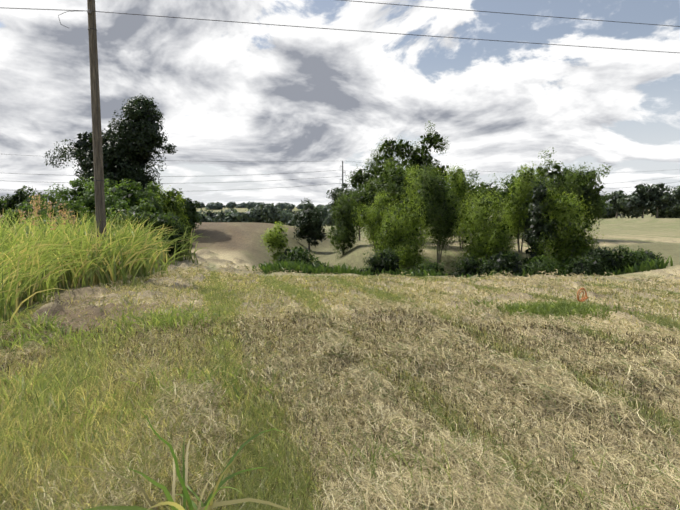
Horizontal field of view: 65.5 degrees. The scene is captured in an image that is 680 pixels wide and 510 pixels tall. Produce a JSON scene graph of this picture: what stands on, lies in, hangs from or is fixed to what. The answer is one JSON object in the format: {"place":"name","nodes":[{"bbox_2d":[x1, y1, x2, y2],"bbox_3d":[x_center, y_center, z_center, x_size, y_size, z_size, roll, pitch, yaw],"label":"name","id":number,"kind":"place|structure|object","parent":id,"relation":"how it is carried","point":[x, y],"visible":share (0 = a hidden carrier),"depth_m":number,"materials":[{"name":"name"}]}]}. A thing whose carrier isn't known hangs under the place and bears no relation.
{"place":"outdoors","nodes":[
{"label":"outdoors","id":0,"kind":"place"},
{"bbox_2d":[0,207,679,509],"bbox_3d":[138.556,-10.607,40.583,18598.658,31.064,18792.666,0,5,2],"label":"field ground","id":1,"kind":"structure","parent":0,"point":[222,243],"depth_m":19.65,"materials":[{"name":"beige soil"}]},
{"bbox_2d":[0,199,6,218],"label":"brush","id":2,"kind":"object","parent":1,"relation":"on","point":[2,202],"visible":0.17,"depth_m":26.99,"materials":[{"name":"green plant"}]},
{"bbox_2d":[2,217,31,229],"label":"bush","id":3,"kind":"object","parent":1,"relation":"on","point":[12,221],"depth_m":19.38,"materials":[{"name":"green plant"}]},
{"bbox_2d":[0,185,45,223],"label":"brush","id":4,"kind":"object","parent":1,"relation":"on","point":[19,197],"visible":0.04,"depth_m":27.85,"materials":[{"name":"green plant"}]},
{"bbox_2d":[3,197,55,224],"bbox_3d":[-12.897,-1.020,22.455,3.064,2.905,2.571,0,5,2],"label":"brush","id":5,"kind":"object","parent":1,"relation":"on","point":[25,207],"visible":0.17,"depth_m":21.84,"materials":[{"name":"green plant"}]},
{"bbox_2d":[18,222,66,237],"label":"brush","id":6,"kind":"object","parent":1,"relation":"on","point":[37,230],"visible":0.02,"depth_m":17.55,"materials":[{"name":"green plant"}]},
{"bbox_2d":[14,190,81,215],"bbox_3d":[-13.706,-1.466,25.430,3.794,3.287,3.423,-4,6,-41],"label":"brush","id":7,"kind":"object","parent":1,"relation":"on","point":[50,198],"visible":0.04,"depth_m":24.87,"materials":[{"name":"green plant"}]},
{"bbox_2d":[38,200,93,226],"bbox_3d":[-11.192,-0.849,21.258,2.771,2.772,2.487,-3,6,-33],"label":"brush","id":8,"kind":"object","parent":1,"relation":"on","point":[75,207],"visible":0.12,"depth_m":21.31,"materials":[{"name":"green plant"}]},
{"bbox_2d":[48,178,94,213],"bbox_3d":[-12.944,-1.969,27.328,4.032,3.960,3.516,0,5,2],"label":"brush","id":9,"kind":"object","parent":1,"relation":"on","point":[65,195],"visible":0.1,"depth_m":26.94,"materials":[{"name":"green plant"}]},
{"bbox_2d":[75,177,116,217],"bbox_3d":[-10.803,-1.641,24.304,3.138,3.899,2.814,3,6,32],"label":"brush","id":10,"kind":"object","parent":1,"relation":"on","point":[88,200],"visible":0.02,"depth_m":23.49,"materials":[{"name":"green plant"}]},
{"bbox_2d":[77,177,116,191],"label":"bush","id":11,"kind":"object","parent":1,"relation":"on","point":[105,182],"depth_m":30.84,"materials":[{"name":"green plant"}]},
{"bbox_2d":[0,194,201,327],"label":"tall verge grass","id":12,"kind":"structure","parent":1,"relation":"on","point":[34,268],"depth_m":13.95,"materials":[{"name":"green plant"}]},
{"bbox_2d":[88,214,124,232],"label":"bush","id":13,"kind":"object","parent":1,"relation":"on","point":[91,221],"visible":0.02,"depth_m":19.60,"materials":[{"name":"green plant"}]},
{"bbox_2d":[43,95,177,192],"bbox_3d":[-16.011,-6.169,36.158,9.570,9.191,5.161,0,5,2],"label":"tree","id":14,"kind":"object","parent":1,"relation":"on","point":[131,144],"visible":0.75,"depth_m":35.21,"materials":[{"name":"green plant"}]},
{"bbox_2d":[105,179,144,219],"bbox_3d":[-9.855,-1.466,23.075,3.263,3.793,2.694,0,5,2],"label":"brush","id":15,"kind":"object","parent":1,"relation":"on","point":[112,200],"visible":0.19,"depth_m":22.84,"materials":[{"name":"green plant"}]},
{"bbox_2d":[107,204,159,241],"bbox_3d":[-8.123,-0.713,20.772,2.160,2.599,2.400,-3,6,-35],"label":"brush","id":16,"kind":"object","parent":1,"relation":"on","point":[132,211],"visible":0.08,"depth_m":20.29,"materials":[{"name":"green plant"}]},
{"bbox_2d":[123,181,164,214],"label":"brush","id":17,"kind":"object","parent":1,"relation":"on","point":[154,199],"visible":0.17,"depth_m":23.75,"materials":[{"name":"green plant"}]},
{"bbox_2d":[131,198,182,257],"bbox_3d":[-7.417,-0.838,21.071,2.318,2.835,2.313,0,5,2],"label":"brush","id":18,"kind":"object","parent":1,"relation":"on","point":[160,222],"visible":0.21,"depth_m":20.86,"materials":[{"name":"green plant"}]},
{"bbox_2d":[145,181,179,208],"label":"brush","id":19,"kind":"object","parent":1,"relation":"on","point":[153,189],"visible":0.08,"depth_m":31.03,"materials":[{"name":"green plant"}]},
{"bbox_2d":[155,185,194,235],"bbox_3d":[-7.954,-1.506,25.626,2.437,3.757,1.797,3,6,33],"label":"bush","id":20,"kind":"object","parent":1,"relation":"on","point":[173,206],"visible":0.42,"depth_m":25.48,"materials":[{"name":"green plant"}]},
{"bbox_2d":[163,212,190,255],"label":"brush","id":21,"kind":"object","parent":1,"relation":"on","point":[181,231],"visible":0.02,"depth_m":21.43,"materials":[{"name":"green plant"}]},
{"bbox_2d":[170,188,202,228],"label":"brush","id":22,"kind":"object","parent":1,"relation":"on","point":[191,209],"visible":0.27,"depth_m":34.06,"materials":[{"name":"green plant"}]},
{"bbox_2d":[180,224,192,255],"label":"bush","id":23,"kind":"object","parent":1,"relation":"on","point":[187,235],"depth_m":23.20,"materials":[{"name":"green plant"}]},
{"bbox_2d":[198,202,205,207],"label":"tree","id":24,"kind":"object","parent":1,"relation":"on","point":[202,204],"visible":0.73,"depth_m":763.93,"materials":[{"name":"green plant"}]},
{"bbox_2d":[199,213,217,221],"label":"tree","id":25,"kind":"object","parent":1,"relation":"on","point":[206,219],"visible":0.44,"depth_m":167.29,"materials":[{"name":"green plant"}]},
{"bbox_2d":[199,208,221,221],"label":"tree","id":26,"kind":"object","parent":1,"relation":"on","point":[211,214],"visible":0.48,"depth_m":190.11,"materials":[{"name":"green plant"}]},
{"bbox_2d":[206,202,225,209],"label":"tree line","id":27,"kind":"object","parent":1,"relation":"on","point":[217,206],"visible":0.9,"depth_m":646.16,"materials":[{"name":"green plant"}]},
{"bbox_2d":[214,207,236,220],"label":"tree","id":28,"kind":"object","parent":1,"relation":"on","point":[222,214],"visible":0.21,"depth_m":172.82,"materials":[{"name":"green plant"}]},
{"bbox_2d":[222,212,239,221],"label":"tree","id":29,"kind":"object","parent":1,"relation":"on","point":[230,217],"visible":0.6,"depth_m":143.28,"materials":[{"name":"green plant"}]},
{"bbox_2d":[226,201,236,208],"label":"tree","id":30,"kind":"object","parent":1,"relation":"on","point":[232,205],"visible":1,"depth_m":761.44,"materials":[{"name":"green plant"}]},
{"bbox_2d":[236,202,245,207],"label":"tree line","id":31,"kind":"object","parent":1,"relation":"on","point":[241,205],"visible":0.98,"depth_m":871.60,"materials":[{"name":"green plant"}]},
{"bbox_2d":[245,201,255,209],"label":"tree","id":32,"kind":"object","parent":1,"relation":"on","point":[249,204],"visible":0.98,"depth_m":667.65,"materials":[{"name":"green plant"}]},
{"bbox_2d":[241,211,262,222],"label":"tree","id":33,"kind":"object","parent":1,"relation":"on","point":[250,219],"visible":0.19,"depth_m":141.92,"materials":[{"name":"green plant"}]},
{"bbox_2d":[236,202,285,222],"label":"tree","id":34,"kind":"object","parent":1,"relation":"on","point":[262,212],"visible":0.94,"depth_m":141.12,"materials":[{"name":"green plant"}]},
{"bbox_2d":[260,221,291,262],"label":"tree sapling","id":35,"kind":"object","parent":1,"relation":"on","point":[276,240],"visible":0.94,"depth_m":25.35,"materials":[{"name":"green plant"}]},
{"bbox_2d":[264,206,292,224],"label":"tree","id":36,"kind":"object","parent":1,"relation":"on","point":[280,215],"visible":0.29,"depth_m":150.33,"materials":[{"name":"green plant"}]},
{"bbox_2d":[274,202,286,208],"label":"tree line","id":37,"kind":"object","parent":1,"relation":"on","point":[283,205],"visible":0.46,"depth_m":672.48,"materials":[{"name":"green plant"}]},
{"bbox_2d":[284,213,294,225],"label":"tree","id":38,"kind":"object","parent":1,"relation":"on","point":[289,222],"visible":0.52,"depth_m":181.68,"materials":[{"name":"green plant"}]},
{"bbox_2d":[287,203,295,209],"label":"tree","id":39,"kind":"object","parent":1,"relation":"on","point":[290,206],"visible":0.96,"depth_m":733.64,"materials":[{"name":"green plant"}]},
{"bbox_2d":[276,246,307,262],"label":"bush","id":40,"kind":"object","parent":1,"relation":"on","point":[280,259],"visible":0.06,"depth_m":23.36,"materials":[{"name":"green plant"}]},
{"bbox_2d":[278,246,317,264],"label":"bush","id":41,"kind":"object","parent":1,"relation":"on","point":[302,257],"visible":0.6,"depth_m":22.95,"materials":[{"name":"green plant"}]},
{"bbox_2d":[291,198,327,249],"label":"dark round tree","id":42,"kind":"object","parent":1,"relation":"on","point":[310,224],"visible":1,"depth_m":39.51,"materials":[{"name":"green plant"}]},
{"bbox_2d":[310,256,330,267],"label":"brush draw","id":43,"kind":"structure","parent":1,"relation":"on","point":[315,261],"depth_m":24.16,"materials":[{"name":"green plant"}]},
{"bbox_2d":[314,205,329,224],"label":"tree","id":44,"kind":"object","parent":1,"relation":"on","point":[321,217],"visible":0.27,"depth_m":156.42,"materials":[{"name":"green plant"}]},
{"bbox_2d":[323,214,343,225],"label":"tree","id":45,"kind":"object","parent":1,"relation":"on","point":[328,221],"visible":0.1,"depth_m":145.20,"materials":[{"name":"green plant"}]},
{"bbox_2d":[0,261,679,509],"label":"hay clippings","id":46,"kind":"object","parent":1,"relation":"on","point":[306,393],"visible":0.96,"depth_m":5.23,"materials":[{"name":"plant"}]},
{"bbox_2d":[0,0,679,247],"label":"utility pole","id":47,"kind":"object","parent":1,"relation":"on","point":[100,212],"visible":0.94,"depth_m":15.58,"materials":[{"name":"brown wood"}]},
{"bbox_2d":[0,248,679,509],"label":"grass tufts","id":48,"kind":"object","parent":1,"relation":"on","point":[544,308],"visible":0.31,"depth_m":5.71,"materials":[{"name":"green plant"}]},
{"bbox_2d":[326,183,360,220],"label":"dark tree","id":49,"kind":"object","parent":1,"relation":"on","point":[334,193],"visible":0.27,"depth_m":51.26,"materials":[{"name":"green plant"}]},
{"bbox_2d":[326,188,362,258],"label":"tree","id":50,"kind":"object","parent":1,"relation":"on","point":[344,232],"visible":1,"depth_m":30.56,"materials":[{"name":"green plant"}]},
{"bbox_2d":[338,184,372,240],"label":"tree","id":51,"kind":"object","parent":1,"relation":"on","point":[361,198],"visible":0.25,"depth_m":41.55,"materials":[{"name":"green plant"}]},
{"bbox_2d":[355,176,378,207],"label":"tree","id":52,"kind":"object","parent":1,"relation":"on","point":[369,188],"visible":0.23,"depth_m":41.62,"materials":[{"name":"green plant"}]},
{"bbox_2d":[351,189,396,256],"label":"willow tree","id":53,"kind":"object","parent":1,"relation":"on","point":[372,216],"visible":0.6,"depth_m":26.95,"materials":[{"name":"green plant"}]},
{"bbox_2d":[359,265,394,275],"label":"bush","id":54,"kind":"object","parent":1,"relation":"on","point":[366,268],"visible":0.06,"depth_m":22.34,"materials":[{"name":"green plant"}]},
{"bbox_2d":[345,135,414,206],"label":"tall tree","id":55,"kind":"object","parent":1,"relation":"on","point":[389,148],"visible":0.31,"depth_m":43.12,"materials":[{"name":"green plant"}]},
{"bbox_2d":[363,247,400,274],"bbox_3d":[1.809,0.506,21.985,1.773,1.681,1.527,0,5,2],"label":"bush","id":56,"kind":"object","parent":1,"relation":"on","point":[381,262],"visible":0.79,"depth_m":21.74,"materials":[{"name":"green plant"}]},
{"bbox_2d":[372,157,414,210],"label":"tree","id":57,"kind":"object","parent":1,"relation":"on","point":[395,175],"visible":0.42,"depth_m":31.94,"materials":[{"name":"green plant"}]},
{"bbox_2d":[375,171,415,222],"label":"tree","id":58,"kind":"object","parent":1,"relation":"on","point":[398,201],"visible":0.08,"depth_m":32.16,"materials":[{"name":"green plant"}]},
{"bbox_2d":[370,192,432,272],"bbox_3d":[2.827,-0.315,24.555,2.685,5.178,3.194,3,6,28],"label":"willow tree","id":59,"kind":"object","parent":1,"relation":"on","point":[396,236],"visible":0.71,"depth_m":24.00,"materials":[{"name":"green plant"}]},
{"bbox_2d":[402,264,435,274],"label":"bush","id":60,"kind":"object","parent":1,"relation":"on","point":[428,270],"visible":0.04,"depth_m":22.01,"materials":[{"name":"green plant"}]},
{"bbox_2d":[394,120,450,184],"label":"tall tree","id":61,"kind":"object","parent":1,"relation":"on","point":[422,157],"visible":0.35,"depth_m":44.85,"materials":[{"name":"green plant"}]},
{"bbox_2d":[399,164,445,245],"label":"willow tree","id":62,"kind":"object","parent":1,"relation":"on","point":[415,176],"visible":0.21,"depth_m":28.92,"materials":[{"name":"green plant"}]},
{"bbox_2d":[416,257,453,276],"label":"bush","id":63,"kind":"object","parent":1,"relation":"on","point":[433,265],"visible":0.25,"depth_m":22.23,"materials":[{"name":"green plant"}]},
{"bbox_2d":[411,163,465,262],"bbox_3d":[4.843,-1.920,26.315,2.745,5.217,2.619,0,5,2],"label":"willow tree","id":64,"kind":"object","parent":1,"relation":"on","point":[439,215],"visible":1,"depth_m":25.75,"materials":[{"name":"green plant"}]},
{"bbox_2d":[447,269,459,276],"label":"brush draw","id":65,"kind":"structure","parent":1,"relation":"on","point":[453,274],"depth_m":23.88,"materials":[{"name":"green plant"}]},
{"bbox_2d":[444,171,487,240],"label":"tree","id":66,"kind":"object","parent":1,"relation":"on","point":[472,175],"visible":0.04,"depth_m":33.07,"materials":[{"name":"green plant"}]},
{"bbox_2d":[444,163,491,248],"bbox_3d":[6.574,-2.439,28.107,2.676,4.901,2.472,4,6,39],"label":"willow tree","id":67,"kind":"object","parent":1,"relation":"on","point":[463,188],"visible":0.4,"depth_m":27.75,"materials":[{"name":"green plant"}]},
{"bbox_2d":[447,253,490,277],"bbox_3d":[5.474,0.690,22.251,1.959,1.730,1.632,2,5,26],"label":"bush","id":68,"kind":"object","parent":1,"relation":"on","point":[466,262],"visible":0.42,"depth_m":21.96,"materials":[{"name":"green plant"}]},
{"bbox_2d":[462,256,490,276],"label":"bush","id":69,"kind":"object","parent":1,"relation":"on","point":[481,260],"visible":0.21,"depth_m":21.83,"materials":[{"name":"green plant"}]},
{"bbox_2d":[451,188,522,269],"bbox_3d":[6.830,-0.563,24.643,3.255,5.135,3.163,0,5,2],"label":"willow tree","id":70,"kind":"object","parent":1,"relation":"on","point":[490,237],"visible":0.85,"depth_m":24.14,"materials":[{"name":"green plant"}]},
{"bbox_2d":[471,173,507,220],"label":"tree","id":71,"kind":"object","parent":1,"relation":"on","point":[481,184],"visible":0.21,"depth_m":37.91,"materials":[{"name":"green plant"}]},
{"bbox_2d":[474,255,518,276],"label":"bush","id":72,"kind":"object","parent":1,"relation":"on","point":[491,266],"visible":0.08,"depth_m":21.61,"materials":[{"name":"green plant"}]},
{"bbox_2d":[491,179,510,224],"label":"tree","id":73,"kind":"object","parent":1,"relation":"on","point":[502,189],"depth_m":42.55,"materials":[{"name":"green plant"}]},
{"bbox_2d":[481,251,524,276],"bbox_3d":[6.678,0.465,21.579,1.672,1.302,1.579,-4,6,-40],"label":"bush","id":74,"kind":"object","parent":1,"relation":"on","point":[514,260],"visible":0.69,"depth_m":21.24,"materials":[{"name":"green plant"}]},
{"bbox_2d":[497,165,527,235],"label":"tree","id":75,"kind":"object","parent":1,"relation":"on","point":[504,194],"visible":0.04,"depth_m":39.97,"materials":[{"name":"green plant"}]},
{"bbox_2d":[502,161,551,252],"bbox_3d":[9.576,-2.287,27.100,2.628,4.981,2.218,2,5,26],"label":"willow tree","id":76,"kind":"object","parent":1,"relation":"on","point":[520,202],"visible":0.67,"depth_m":26.77,"materials":[{"name":"green plant"}]},
{"bbox_2d":[521,176,558,268],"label":"dark tree","id":77,"kind":"object","parent":1,"relation":"on","point":[531,236],"visible":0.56,"depth_m":24.05,"materials":[{"name":"green plant"}]},
{"bbox_2d":[512,164,572,231],"bbox_3d":[12.444,-2.906,33.093,3.410,5.630,3.349,4,6,41],"label":"tree","id":78,"kind":"object","parent":1,"relation":"on","point":[552,187],"visible":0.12,"depth_m":32.35,"materials":[{"name":"green plant"}]},
{"bbox_2d":[522,251,563,275],"bbox_3d":[8.306,0.589,21.649,1.890,1.522,1.770,0,5,2],"label":"bush","id":79,"kind":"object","parent":1,"relation":"on","point":[540,264],"visible":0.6,"depth_m":21.45,"materials":[{"name":"green plant"}]},
{"bbox_2d":[534,147,577,227],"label":"tree","id":80,"kind":"object","parent":1,"relation":"on","point":[555,174],"visible":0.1,"depth_m":33.01,"materials":[{"name":"green plant"}]},
{"bbox_2d":[528,188,604,274],"bbox_3d":[10.200,-0.688,24.073,3.266,4.996,2.664,0,5,2],"label":"willow tree","id":81,"kind":"object","parent":1,"relation":"on","point":[572,241],"visible":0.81,"depth_m":23.62,"materials":[{"name":"green plant"}]},
{"bbox_2d":[554,255,585,275],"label":"bush","id":82,"kind":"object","parent":1,"relation":"on","point":[565,262],"visible":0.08,"depth_m":23.00,"materials":[{"name":"green plant"}]},
{"bbox_2d":[560,164,595,218],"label":"tree","id":83,"kind":"object","parent":1,"relation":"on","point":[568,173],"visible":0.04,"depth_m":35.07,"materials":[{"name":"green plant"}]},
{"bbox_2d":[577,288,587,301],"bbox_3d":[4.982,0.918,10.920,0.269,0.500,0.124,-1,5,-11],"label":"orange marker conduit","id":84,"kind":"object","parent":1,"relation":"on","point":[578,299],"visible":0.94,"depth_m":10.90,"materials":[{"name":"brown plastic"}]},
{"bbox_2d":[566,256,606,275],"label":"bush","id":85,"kind":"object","parent":1,"relation":"on","point":[582,266],"visible":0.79,"depth_m":21.32,"materials":[{"name":"green plant"}]},
{"bbox_2d":[564,162,612,231],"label":"tree","id":86,"kind":"object","parent":1,"relation":"on","point":[589,193],"visible":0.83,"depth_m":33.44,"materials":[{"name":"green plant"}]},
{"bbox_2d":[581,245,627,273],"bbox_3d":[11.017,0.254,22.238,1.804,1.401,1.710,0,5,2],"label":"bush","id":87,"kind":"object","parent":1,"relation":"on","point":[601,253],"visible":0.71,"depth_m":21.89,"materials":[{"name":"green plant"}]},
{"bbox_2d":[584,247,627,272],"bbox_3d":[11.366,0.411,22.563,1.955,1.434,1.659,0,5,2],"label":"bush","id":88,"kind":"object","parent":1,"relation":"on","point":[610,257],"visible":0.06,"depth_m":22.21,"materials":[{"name":"green plant"}]},
{"bbox_2d":[599,201,619,218],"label":"tree","id":89,"kind":"object","parent":1,"relation":"on","point":[610,214],"visible":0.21,"depth_m":123.17,"materials":[{"name":"green plant"}]},
{"bbox_2d":[603,190,634,217],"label":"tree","id":90,"kind":"object","parent":1,"relation":"on","point":[615,195],"visible":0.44,"depth_m":107.88,"materials":[{"name":"green plant"}]},
{"bbox_2d":[612,196,646,217],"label":"tree","id":91,"kind":"object","parent":1,"relation":"on","point":[624,213],"visible":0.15,"depth_m":107.72,"materials":[{"name":"green plant"}]},
{"bbox_2d":[610,245,650,271],"bbox_3d":[12.036,0.187,22.100,1.773,1.178,1.462,2,5,25],"label":"bush","id":92,"kind":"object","parent":1,"relation":"on","point":[631,258],"visible":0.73,"depth_m":21.79,"materials":[{"name":"green plant"}]},
{"bbox_2d":[619,183,661,217],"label":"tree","id":93,"kind":"object","parent":1,"relation":"on","point":[637,201],"visible":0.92,"depth_m":101.63,"materials":[{"name":"green plant"}]},
{"bbox_2d":[637,246,666,260],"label":"bush","id":94,"kind":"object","parent":1,"relation":"on","point":[650,253],"visible":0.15,"depth_m":22.80,"materials":[{"name":"green plant"}]},
{"bbox_2d":[645,183,676,217],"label":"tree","id":95,"kind":"object","parent":1,"relation":"on","point":[660,198],"visible":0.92,"depth_m":99.78,"materials":[{"name":"green plant"}]},
{"bbox_2d":[647,205,677,217],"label":"tree","id":96,"kind":"object","parent":1,"relation":"on","point":[660,215],"visible":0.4,"depth_m":113.63,"materials":[{"name":"green plant"}]},
{"bbox_2d":[660,196,679,216],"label":"tree","id":97,"kind":"object","parent":1,"relation":"on","point":[670,213],"visible":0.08,"depth_m":110.94,"materials":[{"name":"green plant"}]},
{"bbox_2d":[666,186,679,212],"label":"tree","id":98,"kind":"object","parent":1,"relation":"on","point":[676,193],"visible":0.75,"depth_m":102.60,"materials":[{"name":"green plant"}]},
{"bbox_2d":[668,210,679,217],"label":"tree","id":99,"kind":"object","parent":1,"relation":"on","point":[678,214],"visible":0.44,"depth_m":112.08,"materials":[{"name":"green plant"}]},
{"bbox_2d":[0,0,679,206],"label":"sky","id":100,"kind":"structure","parent":0,"point":[263,96],"materials":[{"name":"white"}]},
{"bbox_2d":[6,154,679,193],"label":"transmission line","id":101,"kind":"object","parent":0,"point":[271,180],"visible":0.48,"depth_m":178.93,"materials":[{"name":"silver metal"}]}
]}

